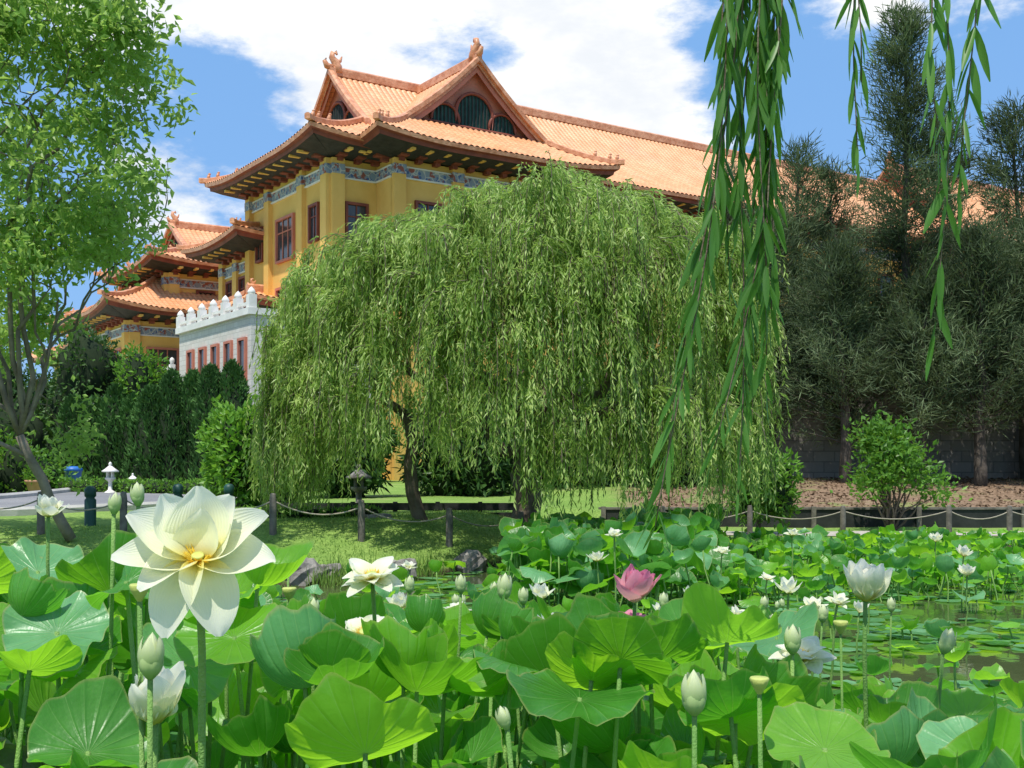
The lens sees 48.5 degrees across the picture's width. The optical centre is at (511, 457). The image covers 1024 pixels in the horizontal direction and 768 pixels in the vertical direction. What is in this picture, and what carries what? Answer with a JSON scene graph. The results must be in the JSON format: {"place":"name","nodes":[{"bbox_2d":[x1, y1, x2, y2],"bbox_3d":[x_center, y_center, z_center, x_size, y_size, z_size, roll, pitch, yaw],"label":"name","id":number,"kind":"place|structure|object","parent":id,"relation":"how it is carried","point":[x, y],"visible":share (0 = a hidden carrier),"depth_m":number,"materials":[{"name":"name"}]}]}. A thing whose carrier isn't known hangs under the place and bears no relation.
{"place":"outdoors","nodes":[
{"label":"outdoors","id":0,"kind":"place"},
{"bbox_2d":[0,492,185,506],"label":"road","id":1,"kind":"structure","parent":0,"point":[70,498],"depth_m":26.71,"materials":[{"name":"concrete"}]},
{"bbox_2d":[166,357,174,376],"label":"balustrade","id":2,"kind":"object","parent":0,"point":[172,361],"visible":0.06,"depth_m":49.62,"materials":[{"name":"white stone"}]},
{"bbox_2d":[0,478,1023,587],"bbox_3d":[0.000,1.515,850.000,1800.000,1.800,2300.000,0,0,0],"label":"ground","id":3,"kind":"structure","parent":0,"point":[396,491],"depth_m":19.23,"materials":[{"name":"plant"}]},
{"bbox_2d":[0,344,28,411],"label":"bush","id":4,"kind":"object","parent":3,"relation":"on","point":[12,378],"visible":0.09,"depth_m":40.65,"materials":[{"name":"green plant"}]},
{"bbox_2d":[20,463,52,490],"bbox_3d":[-13.111,0.586,31.440,0.836,0.928,0.828,0,0,-44],"label":"planter pot","id":5,"kind":"object","parent":3,"relation":"on","point":[32,484],"visible":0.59,"depth_m":31.20,"materials":[{"name":"ceramic"}]},
{"bbox_2d":[0,425,76,492],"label":"bush","id":6,"kind":"object","parent":3,"relation":"on","point":[13,465],"visible":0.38,"depth_m":32.11,"materials":[{"name":"green plant"}]},
{"bbox_2d":[13,367,65,462],"bbox_3d":[-16.291,-0.746,40.426,2.701,5.730,2.841,0,0,-25],"label":"bush","id":7,"kind":"object","parent":3,"relation":"on","point":[52,401],"visible":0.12,"depth_m":39.79,"materials":[{"name":"green plant"}]},
{"bbox_2d":[0,317,127,465],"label":"bush","id":8,"kind":"object","parent":3,"relation":"on","point":[86,362],"visible":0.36,"depth_m":37.66,"materials":[{"name":"green plant"}]},
{"bbox_2d":[64,466,82,480],"bbox_3d":[-13.300,0.660,34.500,0.540,0.780,0.540,0,0,0],"label":"rubbish bin","id":9,"kind":"object","parent":3,"relation":"on","point":[76,469],"visible":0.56,"depth_m":34.30,"materials":[{"name":"blue plastic"}]},
{"bbox_2d":[84,486,95,525],"bbox_3d":[-6.300,0.785,17.000,0.170,0.710,0.166,0,0,0],"label":"bollard","id":10,"kind":"object","parent":3,"relation":"on","point":[90,503],"visible":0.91,"depth_m":16.93,"materials":[{"name":"metal"}]},
{"bbox_2d":[0,0,199,541],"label":"broadleaf tree","id":11,"kind":"object","parent":3,"relation":"on","point":[35,253],"visible":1,"depth_m":14.64,"materials":[{"name":"green plant"}]},
{"bbox_2d":[101,462,118,492],"bbox_3d":[-11.300,0.589,32.000,0.504,0.926,0.436,0,0,0],"label":"stone lantern","id":12,"kind":"object","parent":3,"relation":"on","point":[109,469],"visible":0.96,"depth_m":31.93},
{"bbox_2d":[0,488,236,515],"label":"road kerb","id":13,"kind":"structure","parent":3,"relation":"on","point":[24,511],"depth_m":21.21,"materials":[{"name":"concrete"}]},
{"bbox_2d":[110,340,170,398],"bbox_3d":[-12.932,-0.675,37.980,3.920,6.377,2.175,0,0,30],"label":"bush","id":14,"kind":"object","parent":3,"relation":"on","point":[137,371],"visible":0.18,"depth_m":36.99,"materials":[{"name":"green plant"}]},
{"bbox_2d":[49,358,255,482],"bbox_3d":[-11.511,-1.050,36.595,7.157,4.301,2.209,0,0,9],"label":"conifer hedge","id":15,"kind":"object","parent":3,"relation":"on","point":[149,430],"visible":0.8,"depth_m":36.02,"materials":[{"name":"green plant"}]},
{"bbox_2d":[173,484,182,497],"bbox_3d":[-5.400,0.785,18.400,0.170,0.710,0.166,0,0,0],"label":"bollard","id":16,"kind":"object","parent":3,"relation":"on","point":[177,489],"visible":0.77,"depth_m":18.34,"materials":[{"name":"metal"}]},
{"bbox_2d":[50,475,383,517],"bbox_3d":[-8.011,0.885,27.077,5.125,0.813,19.005,0,0,-33],"label":"border planting","id":17,"kind":"object","parent":3,"relation":"on","point":[149,486],"visible":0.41,"depth_m":31.05,"materials":[{"name":"green plant"}]},
{"bbox_2d":[224,484,233,495],"bbox_3d":[-4.600,0.785,18.500,0.170,0.710,0.166,0,0,0],"label":"bollard","id":18,"kind":"object","parent":3,"relation":"on","point":[228,488],"visible":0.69,"depth_m":18.44,"materials":[{"name":"metal"}]},
{"bbox_2d":[192,394,283,505],"bbox_3d":[-5.745,-0.072,24.009,1.772,2.604,1.819,0,0,-41],"label":"shrub","id":19,"kind":"object","parent":3,"relation":"on","point":[225,462],"visible":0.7,"depth_m":23.58,"materials":[{"name":"green plant"}]},
{"bbox_2d":[175,286,371,404],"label":"stone wing","id":20,"kind":"structure","parent":3,"relation":"on","point":[227,334],"depth_m":44.52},
{"bbox_2d":[242,478,307,502],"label":"shrub","id":21,"kind":"object","parent":3,"relation":"on","point":[287,500],"visible":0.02,"depth_m":24.31,"materials":[{"name":"green plant"}]},
{"bbox_2d":[0,505,556,588],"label":"lawn grass","id":22,"kind":"structure","parent":3,"relation":"on","point":[331,581],"depth_m":16.93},
{"bbox_2d":[285,557,324,585],"bbox_3d":[-2.780,1.592,15.100,0.585,0.511,0.477,0,0,0],"label":"rock","id":23,"kind":"object","parent":3,"relation":"on","point":[298,576],"visible":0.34,"depth_m":14.93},
{"bbox_2d":[321,563,341,578],"bbox_3d":[-2.453,1.589,15.312,0.340,0.329,0.290,0,0,0],"label":"rock","id":24,"kind":"object","parent":3,"relation":"on","point":[332,565],"visible":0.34,"depth_m":15.22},
{"bbox_2d":[346,464,371,502],"bbox_3d":[-2.950,0.584,21.900,0.504,0.926,0.436,0,0,0],"label":"stone lantern","id":25,"kind":"object","parent":3,"relation":"on","point":[358,491],"visible":0.62,"depth_m":21.82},
{"bbox_2d":[365,513,391,518],"bbox_3d":[-2.315,1.083,19.222,0.635,0.270,0.541,0,0,0],"label":"rock","id":26,"kind":"object","parent":3,"relation":"on","point":[372,516],"visible":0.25,"depth_m":19.05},
{"bbox_2d":[264,502,513,516],"bbox_3d":[-2.250,1.020,21.420,4.900,0.360,0.120,0,0,0],"label":"timber rail","id":27,"kind":"object","parent":3,"relation":"on","point":[436,506],"visible":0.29,"depth_m":21.36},
{"bbox_2d":[392,558,416,580],"bbox_3d":[-1.508,1.588,15.615,0.424,0.408,0.358,0,0,0],"label":"rock","id":28,"kind":"object","parent":3,"relation":"on","point":[413,572],"visible":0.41,"depth_m":15.51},
{"bbox_2d":[453,549,486,572],"bbox_3d":[-0.621,1.595,16.893,0.498,0.440,0.371,0,0,0],"label":"rock","id":29,"kind":"object","parent":3,"relation":"on","point":[474,560],"visible":0.66,"depth_m":16.76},
{"bbox_2d":[0,491,1023,547],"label":"rope fence","id":30,"kind":"object","parent":3,"relation":"on","point":[449,516],"visible":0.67,"depth_m":17.35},
{"bbox_2d":[241,150,791,533],"bbox_3d":[0.110,-1.804,18.918,9.056,6.631,7.420,0,0,0],"label":"willow tree","id":31,"kind":"object","parent":3,"relation":"on","point":[431,276],"visible":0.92,"depth_m":16.52,"materials":[{"name":"green plant"}]},
{"bbox_2d":[54,147,1001,480],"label":"walls","id":32,"kind":"structure","parent":3,"relation":"on","point":[328,189],"depth_m":52.19,"materials":[{"name":"paint"}]},
{"bbox_2d":[114,204,891,379],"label":"windows","id":33,"kind":"structure","parent":32,"relation":"attached to","point":[351,221],"depth_m":54.05,"materials":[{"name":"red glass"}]},
{"bbox_2d":[31,38,1023,366],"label":"roof","id":34,"kind":"structure","parent":32,"relation":"on","point":[471,110],"depth_m":55.62,"materials":[{"name":"tile"}]},
{"bbox_2d":[311,248,1014,498],"bbox_3d":[8.579,-2.912,33.564,29.539,10.049,8.584,0,0,-7],"label":"background thicket","id":35,"kind":"object","parent":3,"relation":"on","point":[485,481],"visible":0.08,"depth_m":29.40,"materials":[{"name":"green plant"}]},
{"bbox_2d":[686,150,760,351],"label":"casuarina tree","id":36,"kind":"object","parent":3,"relation":"on","point":[734,169],"visible":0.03,"depth_m":35.87,"materials":[{"name":"green plant"}]},
{"bbox_2d":[724,446,804,532],"bbox_3d":[5.000,0.558,22.573,1.742,2.351,1.302,0,0,-42],"label":"shrub","id":37,"kind":"object","parent":3,"relation":"on","point":[787,495],"visible":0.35,"depth_m":22.48,"materials":[{"name":"green plant"}]},
{"bbox_2d":[734,188,832,446],"bbox_3d":[7.457,-3.225,33.015,3.792,8.894,4.188,0,0,0],"label":"casuarina tree","id":38,"kind":"object","parent":3,"relation":"on","point":[792,233],"visible":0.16,"depth_m":32.58,"materials":[{"name":"green plant"}]},
{"bbox_2d":[756,125,851,417],"bbox_3d":[8.507,-4.506,34.762,4.029,11.431,4.321,0,0,0],"label":"casuarina tree","id":39,"kind":"object","parent":3,"relation":"on","point":[800,170],"visible":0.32,"depth_m":34.12,"materials":[{"name":"green plant"}]},
{"bbox_2d":[598,506,1023,527],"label":"timber edging","id":40,"kind":"object","parent":3,"relation":"on","point":[830,521],"visible":0.42,"depth_m":24.93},
{"bbox_2d":[635,0,1001,548],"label":"overhanging willow","id":41,"kind":"object","parent":3,"relation":"on","point":[767,45],"visible":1,"depth_m":2.61,"materials":[{"name":"green plant"}]},
{"bbox_2d":[620,475,1023,506],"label":"leaf litter","id":42,"kind":"object","parent":3,"relation":"on","point":[953,490],"visible":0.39,"depth_m":28.71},
{"bbox_2d":[776,153,885,440],"bbox_3d":[9.820,-4.142,35.422,3.904,10.707,4.775,0,0,-40],"label":"casuarina tree","id":43,"kind":"object","parent":3,"relation":"on","point":[834,177],"visible":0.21,"depth_m":35.26,"materials":[{"name":"green plant"}]},
{"bbox_2d":[769,220,929,482],"bbox_3d":[9.299,-2.652,31.572,4.842,7.753,4.775,0,0,-28],"label":"casuarina tree","id":44,"kind":"object","parent":3,"relation":"on","point":[841,261],"visible":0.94,"depth_m":31.18,"materials":[{"name":"green plant"}]},
{"bbox_2d":[713,388,1019,478],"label":"retaining wall","id":45,"kind":"structure","parent":3,"relation":"on","point":[956,456],"depth_m":33.60,"materials":[{"name":"stone"}]},
{"bbox_2d":[830,403,972,530],"bbox_3d":[8.142,0.213,23.741,2.806,2.791,2.204,0,0,0],"label":"sapling","id":46,"kind":"object","parent":3,"relation":"on","point":[891,450],"visible":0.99,"depth_m":23.47,"materials":[{"name":"green plant"}]},
{"bbox_2d":[821,0,1008,480],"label":"casuarina tree","id":47,"kind":"object","parent":3,"relation":"on","point":[907,35],"visible":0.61,"depth_m":31.62,"materials":[{"name":"green plant"}]},
{"bbox_2d":[854,256,1004,485],"bbox_3d":[11.163,-2.124,30.663,3.910,6.666,4.070,0,0,15],"label":"casuarina tree","id":48,"kind":"object","parent":3,"relation":"on","point":[923,415],"visible":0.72,"depth_m":30.36,"materials":[{"name":"green plant"}]},
{"bbox_2d":[897,105,1014,427],"bbox_3d":[13.193,-4.815,34.449,4.801,12.076,4.662,0,0,0],"label":"casuarina tree","id":49,"kind":"object","parent":3,"relation":"on","point":[963,164],"visible":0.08,"depth_m":34.15,"materials":[{"name":"green plant"}]},
{"bbox_2d":[898,210,1023,485],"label":"casuarina tree","id":50,"kind":"object","parent":3,"relation":"on","point":[978,244],"visible":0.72,"depth_m":30.32,"materials":[{"name":"green plant"}]},
{"bbox_2d":[963,90,1023,478],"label":"casuarina tree","id":51,"kind":"object","parent":3,"relation":"on","point":[993,167],"visible":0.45,"depth_m":32.86,"materials":[{"name":"green plant"}]},
{"bbox_2d":[965,197,1023,406],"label":"casuarina tree","id":52,"kind":"object","parent":3,"relation":"on","point":[1021,267],"visible":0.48,"depth_m":30.36,"materials":[{"name":"green plant"}]},
{"bbox_2d":[0,0,1023,380],"label":"sky","id":53,"kind":"structure","parent":0,"point":[256,67],"materials":[{"name":"blue"}]},
{"bbox_2d":[17,549,1023,764],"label":"pond water","id":54,"kind":"structure","parent":0,"point":[1007,658],"depth_m":11.42,"materials":[{"name":"liquid"}]},
{"bbox_2d":[0,737,49,767],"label":"lotus leaf","id":55,"kind":"object","parent":54,"relation":"in","point":[7,754],"visible":0.6,"depth_m":2.85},
{"bbox_2d":[35,494,68,765],"bbox_3d":[-1.610,0.990,3.986,0.113,1.720,0.104,0,0,0],"label":"lotus flower","id":56,"kind":"object","parent":54,"relation":"on","point":[47,507],"visible":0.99,"depth_m":3.99,"materials":[{"name":"white plant"}]},
{"bbox_2d":[107,492,121,674],"bbox_3d":[-0.997,0.965,2.800,0.072,1.760,0.032,0,0,0],"label":"lotus bud","id":57,"kind":"object","parent":54,"relation":"on","point":[114,503],"visible":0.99,"depth_m":2.79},
{"bbox_2d":[130,482,144,674],"bbox_3d":[-0.917,0.953,2.800,0.045,1.785,0.034,0,0,0],"label":"lotus bud","id":58,"kind":"object","parent":54,"relation":"on","point":[137,492],"visible":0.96,"depth_m":2.79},
{"bbox_2d":[129,583,148,767],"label":"lotus seed pod","id":59,"kind":"object","parent":54,"relation":"on","point":[139,597],"visible":0.68,"depth_m":2.20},
{"bbox_2d":[137,632,164,767],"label":"lotus bud","id":60,"kind":"object","parent":54,"relation":"on","point":[150,654],"visible":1,"depth_m":2.04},
{"bbox_2d":[128,661,185,767],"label":"lotus flower","id":61,"kind":"object","parent":54,"relation":"on","point":[168,683],"visible":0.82,"depth_m":2.17,"materials":[{"name":"white plant"}]},
{"bbox_2d":[111,486,275,767],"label":"lotus flower","id":62,"kind":"object","parent":54,"relation":"on","point":[173,544],"visible":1,"depth_m":1.83,"materials":[{"name":"white plant"}]},
{"bbox_2d":[269,750,271,767],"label":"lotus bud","id":63,"kind":"object","parent":54,"relation":"on","point":[270,761],"depth_m":4.57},
{"bbox_2d":[282,587,296,699],"bbox_3d":[-0.900,1.164,4.600,0.060,1.273,0.058,0,0,0],"label":"lotus seed pod","id":64,"kind":"object","parent":54,"relation":"on","point":[289,593],"visible":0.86,"depth_m":4.58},
{"bbox_2d":[308,598,318,692],"bbox_3d":[-0.558,1.120,3.200,0.035,1.450,0.035,0,0,-45],"label":"lotus bud","id":65,"kind":"object","parent":54,"relation":"on","point":[314,602],"visible":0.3,"depth_m":3.19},
{"bbox_2d":[345,615,383,634],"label":"lotus flower","id":66,"kind":"object","parent":54,"relation":"on","point":[354,625],"visible":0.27,"depth_m":4.02,"materials":[{"name":"white plant"}]},
{"bbox_2d":[342,556,403,767],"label":"lotus flower","id":67,"kind":"object","parent":54,"relation":"on","point":[364,574],"visible":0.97,"depth_m":3.60,"materials":[{"name":"white plant"}]},
{"bbox_2d":[386,592,406,608],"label":"lotus flower","id":68,"kind":"object","parent":54,"relation":"on","point":[399,598],"visible":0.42,"depth_m":5.58,"materials":[{"name":"white plant"}]},
{"bbox_2d":[401,560,415,597],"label":"lotus flower","id":69,"kind":"object","parent":54,"relation":"on","point":[407,565],"visible":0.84,"depth_m":10.99,"materials":[{"name":"white plant"}]},
{"bbox_2d":[404,576,413,594],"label":"lotus bud","id":70,"kind":"object","parent":54,"relation":"on","point":[409,584],"visible":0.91,"depth_m":4.99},
{"bbox_2d":[452,594,458,602],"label":"lotus bud","id":71,"kind":"object","parent":54,"relation":"on","point":[455,598],"visible":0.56,"depth_m":6.55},
{"bbox_2d":[443,601,471,609],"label":"lotus flower","id":72,"kind":"object","parent":54,"relation":"on","point":[453,604],"visible":0.1,"depth_m":6.22,"materials":[{"name":"white plant"}]},
{"bbox_2d":[455,574,465,696],"bbox_3d":[-0.181,1.128,3.999,0.039,1.435,0.039,0,0,0],"label":"lotus bud","id":73,"kind":"object","parent":54,"relation":"on","point":[460,583],"visible":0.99,"depth_m":4.00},
{"bbox_2d":[495,706,513,767],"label":"lotus bud","id":74,"kind":"object","parent":54,"relation":"on","point":[503,718],"visible":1,"depth_m":2.29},
{"bbox_2d":[497,573,511,767],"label":"lotus bud","id":75,"kind":"object","parent":54,"relation":"on","point":[504,581],"visible":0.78,"depth_m":3.29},
{"bbox_2d":[0,502,1023,767],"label":"lotus leaves","id":76,"kind":"object","parent":54,"relation":"on","point":[572,680],"visible":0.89,"depth_m":2.84,"materials":[{"name":"green plant"}]},
{"bbox_2d":[7,551,1023,767],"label":"lily pads","id":77,"kind":"object","parent":54,"relation":"on","point":[984,637],"visible":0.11,"depth_m":11.08,"materials":[{"name":"green plant"}]},
{"bbox_2d":[518,587,527,728],"bbox_3d":[0.046,1.150,3.998,0.050,1.390,0.037,0,0,28],"label":"lotus bud","id":78,"kind":"object","parent":54,"relation":"on","point":[523,595],"visible":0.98,"depth_m":3.99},
{"bbox_2d":[529,583,554,598],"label":"lotus flower","id":79,"kind":"object","parent":54,"relation":"on","point":[542,591],"visible":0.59,"depth_m":5.58,"materials":[{"name":"white plant"}]},
{"bbox_2d":[586,551,608,592],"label":"lotus flower","id":80,"kind":"object","parent":54,"relation":"on","point":[597,556],"visible":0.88,"depth_m":11.97,"materials":[{"name":"white plant"}]},
{"bbox_2d":[605,527,622,599],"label":"lotus flower","id":81,"kind":"object","parent":54,"relation":"on","point":[612,532],"visible":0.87,"depth_m":10.00,"materials":[{"name":"white plant"}]},
{"bbox_2d":[618,609,645,616],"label":"lotus flower","id":82,"kind":"object","parent":54,"relation":"on","point":[629,612],"visible":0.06,"depth_m":3.91,"materials":[{"name":"pink plant"}]},
{"bbox_2d":[613,563,661,615],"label":"lotus flower","id":83,"kind":"object","parent":54,"relation":"on","point":[634,585],"visible":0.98,"depth_m":3.76,"materials":[{"name":"pink plant"}]},
{"bbox_2d":[637,699,640,732],"bbox_3d":[0.310,1.117,2.800,0.040,1.365,0.040,0,0,42],"label":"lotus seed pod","id":84,"kind":"object","parent":54,"relation":"on","point":[639,717],"depth_m":2.80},
{"bbox_2d":[652,602,659,609],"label":"lotus flower","id":85,"kind":"object","parent":54,"relation":"on","point":[656,606],"visible":0.08,"depth_m":8.61,"materials":[{"name":"white plant"}]},
{"bbox_2d":[659,592,667,606],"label":"lotus bud","id":86,"kind":"object","parent":54,"relation":"on","point":[663,597],"visible":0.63,"depth_m":5.98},
{"bbox_2d":[681,669,706,767],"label":"lotus bud","id":87,"kind":"object","parent":54,"relation":"on","point":[693,691],"visible":1,"depth_m":2.19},
{"bbox_2d":[713,546,730,593],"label":"lotus flower","id":88,"kind":"object","parent":54,"relation":"on","point":[722,550],"visible":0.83,"depth_m":13.00,"materials":[{"name":"white plant"}]},
{"bbox_2d":[730,604,743,668],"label":"lotus flower","id":89,"kind":"object","parent":54,"relation":"on","point":[735,610],"visible":0.12,"depth_m":6.00,"materials":[{"name":"white plant"}]},
{"bbox_2d":[749,676,768,767],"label":"lotus seed pod","id":90,"kind":"object","parent":54,"relation":"on","point":[759,684],"visible":1,"depth_m":2.30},
{"bbox_2d":[760,596,768,654],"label":"lotus bud","id":91,"kind":"object","parent":54,"relation":"on","point":[764,601],"visible":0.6,"depth_m":4.64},
{"bbox_2d":[760,572,775,597],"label":"lotus flower","id":92,"kind":"object","parent":54,"relation":"on","point":[766,577],"visible":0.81,"depth_m":11.60,"materials":[{"name":"white plant"}]},
{"bbox_2d":[775,601,779,612],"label":"lotus bud","id":93,"kind":"object","parent":54,"relation":"on","point":[777,604],"visible":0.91,"depth_m":10.10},
{"bbox_2d":[779,599,784,610],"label":"lotus bud","id":94,"kind":"object","parent":54,"relation":"on","point":[782,603],"visible":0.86,"depth_m":10.16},
{"bbox_2d":[773,576,801,609],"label":"lotus flower","id":95,"kind":"object","parent":54,"relation":"on","point":[788,587],"visible":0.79,"depth_m":6.98,"materials":[{"name":"white plant"}]},
{"bbox_2d":[784,624,800,767],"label":"lotus bud","id":96,"kind":"object","parent":54,"relation":"on","point":[792,639],"visible":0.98,"depth_m":2.79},
{"bbox_2d":[783,528,801,575],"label":"lotus flower","id":97,"kind":"object","parent":54,"relation":"on","point":[793,532],"visible":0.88,"depth_m":14.20,"materials":[{"name":"white plant"}]},
{"bbox_2d":[768,636,836,673],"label":"lotus flower","id":98,"kind":"object","parent":54,"relation":"on","point":[813,655],"visible":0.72,"depth_m":3.58,"materials":[{"name":"white plant"}]},
{"bbox_2d":[799,596,828,676],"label":"lotus flower","id":99,"kind":"object","parent":54,"relation":"on","point":[808,601],"visible":0.23,"depth_m":7.01,"materials":[{"name":"white plant"}]},
{"bbox_2d":[819,605,828,683],"bbox_3d":[1.497,1.278,5.499,0.064,1.135,0.049,0,0,0],"label":"lotus bud","id":100,"kind":"object","parent":54,"relation":"on","point":[823,613],"visible":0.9,"depth_m":5.49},
{"bbox_2d":[824,591,849,684],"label":"lotus flower","id":101,"kind":"object","parent":54,"relation":"on","point":[840,599],"visible":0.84,"depth_m":7.11,"materials":[{"name":"white plant"}]},
{"bbox_2d":[833,620,847,710],"bbox_3d":[1.300,1.224,4.500,0.060,1.153,0.058,0,0,0],"label":"lotus seed pod","id":102,"kind":"object","parent":54,"relation":"on","point":[840,626],"visible":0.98,"depth_m":4.50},
{"bbox_2d":[854,601,869,659],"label":"lotus flower","id":103,"kind":"object","parent":54,"relation":"on","point":[858,606],"visible":0.73,"depth_m":9.49,"materials":[{"name":"white plant"}]},
{"bbox_2d":[843,558,892,727],"bbox_3d":[1.004,1.068,3.199,0.133,1.564,0.122,0,0,-26],"label":"lotus flower","id":104,"kind":"object","parent":54,"relation":"on","point":[866,581],"visible":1,"depth_m":3.19,"materials":[{"name":"white plant"}]},
{"bbox_2d":[867,601,869,633],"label":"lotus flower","id":105,"kind":"object","parent":54,"relation":"on","point":[868,617],"visible":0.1,"depth_m":10.81,"materials":[{"name":"plant"}]},
{"bbox_2d":[887,597,895,677],"bbox_3d":[2.197,1.328,6.599,0.052,1.035,0.049,0,0,0],"label":"lotus bud","id":106,"kind":"object","parent":54,"relation":"on","point":[891,604],"visible":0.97,"depth_m":6.60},
{"bbox_2d":[928,532,942,589],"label":"lotus flower","id":107,"kind":"object","parent":54,"relation":"on","point":[936,537],"visible":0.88,"depth_m":14.49,"materials":[{"name":"white plant"}]},
{"bbox_2d":[938,628,956,708],"bbox_3d":[1.207,1.170,3.300,0.166,1.351,0.044,0,0,0],"label":"lotus bud","id":108,"kind":"object","parent":54,"relation":"on","point":[947,642],"visible":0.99,"depth_m":3.29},
{"bbox_2d":[956,544,972,610],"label":"lotus flower","id":109,"kind":"object","parent":54,"relation":"on","point":[964,550],"visible":0.89,"depth_m":12.59,"materials":[{"name":"white plant"}]},
{"bbox_2d":[957,564,975,624],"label":"lotus flower","id":110,"kind":"object","parent":54,"relation":"on","point":[966,570],"visible":0.93,"depth_m":11.50,"materials":[{"name":"white plant"}]},
{"bbox_2d":[723,531,1023,535],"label":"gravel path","id":111,"kind":"structure","parent":0,"point":[832,533],"depth_m":22.94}
]}

